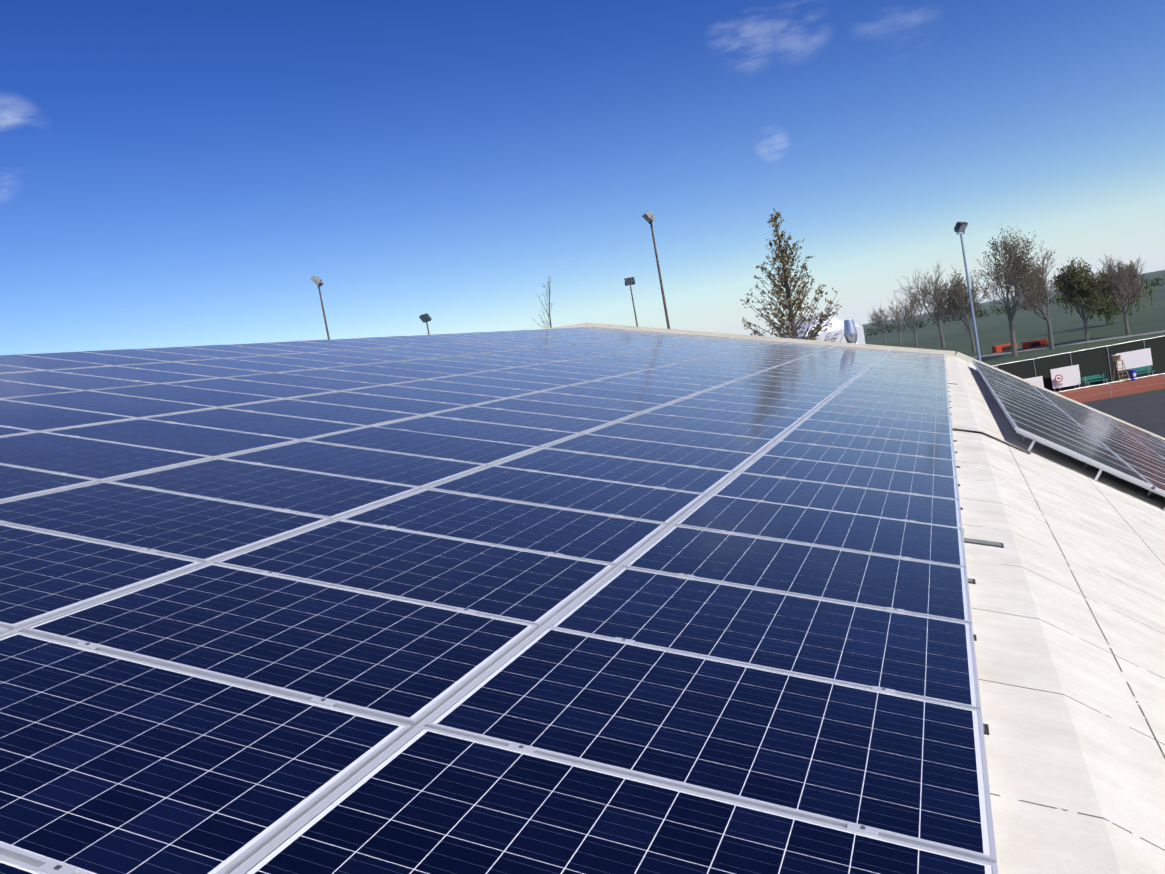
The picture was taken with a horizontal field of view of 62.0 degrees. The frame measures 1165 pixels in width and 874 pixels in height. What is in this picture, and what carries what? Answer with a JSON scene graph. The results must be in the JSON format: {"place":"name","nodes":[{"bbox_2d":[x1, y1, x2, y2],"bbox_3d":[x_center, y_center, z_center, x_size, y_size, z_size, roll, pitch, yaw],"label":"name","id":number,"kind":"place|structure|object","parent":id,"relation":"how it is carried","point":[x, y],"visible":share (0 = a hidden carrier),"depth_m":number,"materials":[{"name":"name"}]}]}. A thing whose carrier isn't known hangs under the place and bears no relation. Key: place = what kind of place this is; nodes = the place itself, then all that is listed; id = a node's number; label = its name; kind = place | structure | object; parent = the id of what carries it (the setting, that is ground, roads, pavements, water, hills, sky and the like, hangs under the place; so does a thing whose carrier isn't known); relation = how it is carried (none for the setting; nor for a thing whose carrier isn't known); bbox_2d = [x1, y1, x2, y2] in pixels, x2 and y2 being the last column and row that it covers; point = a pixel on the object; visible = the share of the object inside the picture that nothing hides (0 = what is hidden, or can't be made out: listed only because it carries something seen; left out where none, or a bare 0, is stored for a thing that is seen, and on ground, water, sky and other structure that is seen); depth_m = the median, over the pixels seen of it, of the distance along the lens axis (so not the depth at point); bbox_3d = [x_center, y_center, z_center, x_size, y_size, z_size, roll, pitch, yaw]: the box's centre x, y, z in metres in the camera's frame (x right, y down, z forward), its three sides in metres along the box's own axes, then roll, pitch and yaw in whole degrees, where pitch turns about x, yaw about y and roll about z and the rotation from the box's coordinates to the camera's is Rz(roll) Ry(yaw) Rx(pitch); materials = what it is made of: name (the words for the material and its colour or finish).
{"place":"outdoors","nodes":[
{"label":"outdoors","id":0,"kind":"place"},
{"bbox_2d":[0,0,1164,354],"label":"sky","id":1,"kind":"structure","parent":0,"point":[174,173],"materials":[{"name":"blue"}]},
{"bbox_2d":[992,343,1017,352],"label":"orange park shelter","id":2,"kind":"object","parent":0,"point":[1001,348],"visible":0.71,"depth_m":154.43,"materials":[{"name":"orange"}]},
{"bbox_2d":[861,270,1164,401],"bbox_3d":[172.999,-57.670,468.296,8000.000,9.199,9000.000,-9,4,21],"label":"ground","id":3,"kind":"structure","parent":0,"point":[993,329],"depth_m":223.10,"materials":[{"name":"green plant"}]},
{"bbox_2d":[310,276,329,339],"bbox_3d":[-14.273,-1.355,57.705,0.546,16.548,0.844,-10,4,1],"label":"floodlight pole","id":4,"kind":"object","parent":3,"relation":"on","point":[317,281],"visible":0.35,"depth_m":57.21,"materials":[{"name":"metal"}]},
{"bbox_2d":[419,313,431,334],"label":"floodlight pole","id":5,"kind":"object","parent":3,"relation":"on","point":[426,318],"visible":0.29,"depth_m":73.38,"materials":[{"name":"metal"}]},
{"bbox_2d":[740,208,842,341],"bbox_3d":[10.914,-4.400,50.337,5.705,14.970,5.290,-9,4,21],"label":"larch tree","id":6,"kind":"object","parent":3,"relation":"on","point":[791,315],"visible":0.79,"depth_m":49.77,"materials":[{"name":"green plant"}]},
{"bbox_2d":[784,315,865,343],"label":"building","id":7,"kind":"structure","parent":3,"relation":"on","point":[837,325],"depth_m":73.49,"materials":[{"name":"white"}]},
{"bbox_2d":[866,303,890,343],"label":"bare tree","id":8,"kind":"object","parent":3,"relation":"on","point":[879,323],"visible":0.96,"depth_m":305.75,"materials":[{"name":"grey plant"}]},
{"bbox_2d":[885,301,905,344],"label":"bare tree","id":9,"kind":"object","parent":3,"relation":"on","point":[897,316],"visible":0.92,"depth_m":267.04,"materials":[{"name":"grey plant"}]},
{"bbox_2d":[887,288,928,346],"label":"bare tree","id":10,"kind":"object","parent":3,"relation":"on","point":[912,316],"visible":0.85,"depth_m":236.26,"materials":[{"name":"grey plant"}]},
{"bbox_2d":[893,261,949,347],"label":"bare tree","id":11,"kind":"object","parent":3,"relation":"on","point":[922,290],"visible":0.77,"depth_m":208.14,"materials":[{"name":"grey plant"}]},
{"bbox_2d":[929,265,989,351],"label":"bare tree","id":12,"kind":"object","parent":3,"relation":"on","point":[957,299],"visible":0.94,"depth_m":167.44,"materials":[{"name":"brown plant"}]},
{"bbox_2d":[974,226,1056,356],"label":"bare tree","id":13,"kind":"object","parent":3,"relation":"on","point":[1014,260],"visible":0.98,"depth_m":133.61,"materials":[{"name":"brown plant"}]},
{"bbox_2d":[1004,245,1062,349],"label":"bare tree","id":14,"kind":"object","parent":3,"relation":"on","point":[1046,318],"visible":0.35,"depth_m":136.44,"materials":[{"name":"brown plant"}]},
{"bbox_2d":[1049,257,1115,340],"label":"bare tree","id":15,"kind":"object","parent":3,"relation":"on","point":[1074,282],"visible":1,"depth_m":140.46,"materials":[{"name":"green plant"}]},
{"bbox_2d":[1056,260,1152,324],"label":"willow tree","id":16,"kind":"object","parent":3,"relation":"on","point":[1106,313],"visible":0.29,"depth_m":179.07,"materials":[{"name":"green plant"}]},
{"bbox_2d":[1057,373,1164,402],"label":"clay court surface","id":17,"kind":"object","parent":3,"relation":"on","point":[1118,389],"depth_m":73.51,"materials":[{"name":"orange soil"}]},
{"bbox_2d":[1024,376,1043,386],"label":"sign board","id":18,"kind":"object","parent":17,"relation":"on","point":[1037,380],"visible":0.33,"depth_m":78.39,"materials":[{"name":"white paint"}]},
{"bbox_2d":[1050,365,1080,391],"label":"sign board","id":19,"kind":"object","parent":17,"relation":"on","point":[1061,377],"visible":0.92,"depth_m":78.34,"materials":[{"name":"white paint"}]},
{"bbox_2d":[993,336,1164,391],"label":"court fence","id":20,"kind":"object","parent":17,"relation":"on","point":[1093,361],"visible":0.31,"depth_m":78.82,"materials":[{"name":"black metal"}]},
{"bbox_2d":[1117,348,1152,370],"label":"sign board","id":21,"kind":"object","parent":20,"relation":"attached to","point":[1137,358],"visible":0.93,"depth_m":78.64,"materials":[{"name":"white paint"}]},
{"bbox_2d":[1082,373,1107,387],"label":"court bench","id":22,"kind":"object","parent":17,"relation":"on","point":[1095,377],"visible":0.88,"depth_m":78.15,"materials":[{"name":"teal"}]},
{"bbox_2d":[1055,373,1164,396],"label":"low court rail","id":23,"kind":"object","parent":17,"relation":"on","point":[1113,382],"visible":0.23,"depth_m":69.14,"materials":[{"name":"silver metal"}]},
{"bbox_2d":[1111,354,1131,382],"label":"umpire chair","id":24,"kind":"object","parent":17,"relation":"on","point":[1116,357],"visible":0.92,"depth_m":77.39,"materials":[{"name":"brown wood"}]},
{"bbox_2d":[1128,369,1136,380],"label":"trash bin","id":25,"kind":"object","parent":17,"relation":"on","point":[1132,373],"visible":0.92,"depth_m":77.17,"materials":[{"name":"blue plastic"}]},
{"bbox_2d":[1128,365,1153,376],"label":"court bench","id":26,"kind":"object","parent":17,"relation":"on","point":[1146,367],"visible":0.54,"depth_m":78.08,"materials":[{"name":"teal"}]},
{"bbox_2d":[1095,254,1146,334],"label":"bare tree","id":27,"kind":"object","parent":3,"relation":"on","point":[1123,284],"visible":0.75,"depth_m":138.97,"materials":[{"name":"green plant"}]},
{"bbox_2d":[1022,339,1047,348],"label":"orange park shelter","id":28,"kind":"object","parent":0,"point":[1035,343],"visible":1,"depth_m":149.69,"materials":[{"name":"orange"}]},
{"bbox_2d":[945,356,1164,873],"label":"hall roof","id":29,"kind":"structure","parent":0,"point":[1067,596],"depth_m":4.53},
{"bbox_2d":[0,327,997,873],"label":"solar array","id":30,"kind":"object","parent":29,"relation":"on","point":[586,601],"visible":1,"depth_m":4.10,"materials":[{"name":"glass"},{"name":"silicon solar cells"},{"name":"aluminium"}]},
{"bbox_2d":[844,319,857,343],"bbox_3d":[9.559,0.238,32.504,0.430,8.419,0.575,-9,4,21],"label":"roof vent","id":31,"kind":"object","parent":29,"relation":"on","point":[850,332],"visible":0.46,"depth_m":32.17,"materials":[{"name":"silver metal"}]},
{"bbox_2d":[538,323,1164,439],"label":"hall gable trim","id":32,"kind":"structure","parent":29,"relation":"attached to","point":[961,356],"depth_m":32.27,"materials":[{"name":"beige metal"}]},
{"bbox_2d":[945,356,1003,734],"bbox_3d":[5.795,-0.529,15.158,0.345,0.138,33.428,-9,4,21],"label":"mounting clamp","id":33,"kind":"object","parent":29,"relation":"on","point":[972,581],"visible":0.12,"depth_m":6.14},
{"bbox_2d":[952,428,1030,453],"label":"roof cables","id":34,"kind":"object","parent":29,"relation":"on","point":[1011,445],"visible":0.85,"depth_m":11.73,"materials":[{"name":"grey rubber"}]},
{"bbox_2d":[972,362,1164,510],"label":"solar array substructure","id":35,"kind":"object","parent":29,"relation":"on","point":[1101,469],"visible":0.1,"depth_m":11.78,"materials":[{"name":"metal"}]},
{"bbox_2d":[972,360,1164,493],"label":"solar array","id":36,"kind":"object","parent":35,"relation":"on","point":[1100,439],"visible":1,"depth_m":16.44,"materials":[{"name":"glass"},{"name":"silicon solar cells"},{"name":"aluminium"}]},
{"bbox_2d":[972,330,1164,357],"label":"park path","id":37,"kind":"structure","parent":0,"point":[1073,343],"depth_m":140.97,"materials":[{"name":"grey concrete"}]},
{"bbox_2d":[1082,391,1164,437],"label":"court","id":38,"kind":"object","parent":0,"point":[1145,412],"depth_m":60.65,"materials":[{"name":"grey asphalt"}]},
{"bbox_2d":[536,281,553,328],"bbox_3d":[-0.784,-1.100,45.735,1.233,12.927,1.454,-7,5,38],"label":"tree sapling","id":39,"kind":"object","parent":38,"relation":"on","point":[550,325],"visible":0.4,"depth_m":45.17,"materials":[{"name":"green plant"}]},
{"bbox_2d":[624,277,637,325],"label":"floodlight pole","id":40,"kind":"object","parent":38,"relation":"on","point":[630,281],"visible":0.44,"depth_m":78.89,"materials":[{"name":"metal"}]},
{"bbox_2d":[642,210,669,328],"bbox_3d":[4.799,-3.955,51.113,0.546,15.902,0.844,-11,4,-9],"label":"floodlight pole","id":41,"kind":"object","parent":38,"relation":"on","point":[648,216],"visible":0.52,"depth_m":50.74,"materials":[{"name":"metal"}]},
{"bbox_2d":[954,222,981,361],"bbox_3d":[17.005,-3.356,41.503,0.640,11.739,0.435,-13,5,-39],"label":"floodlight pole","id":42,"kind":"object","parent":38,"relation":"on","point":[959,227],"visible":0.56,"depth_m":41.27,"materials":[{"name":"grey metal"}]}
]}

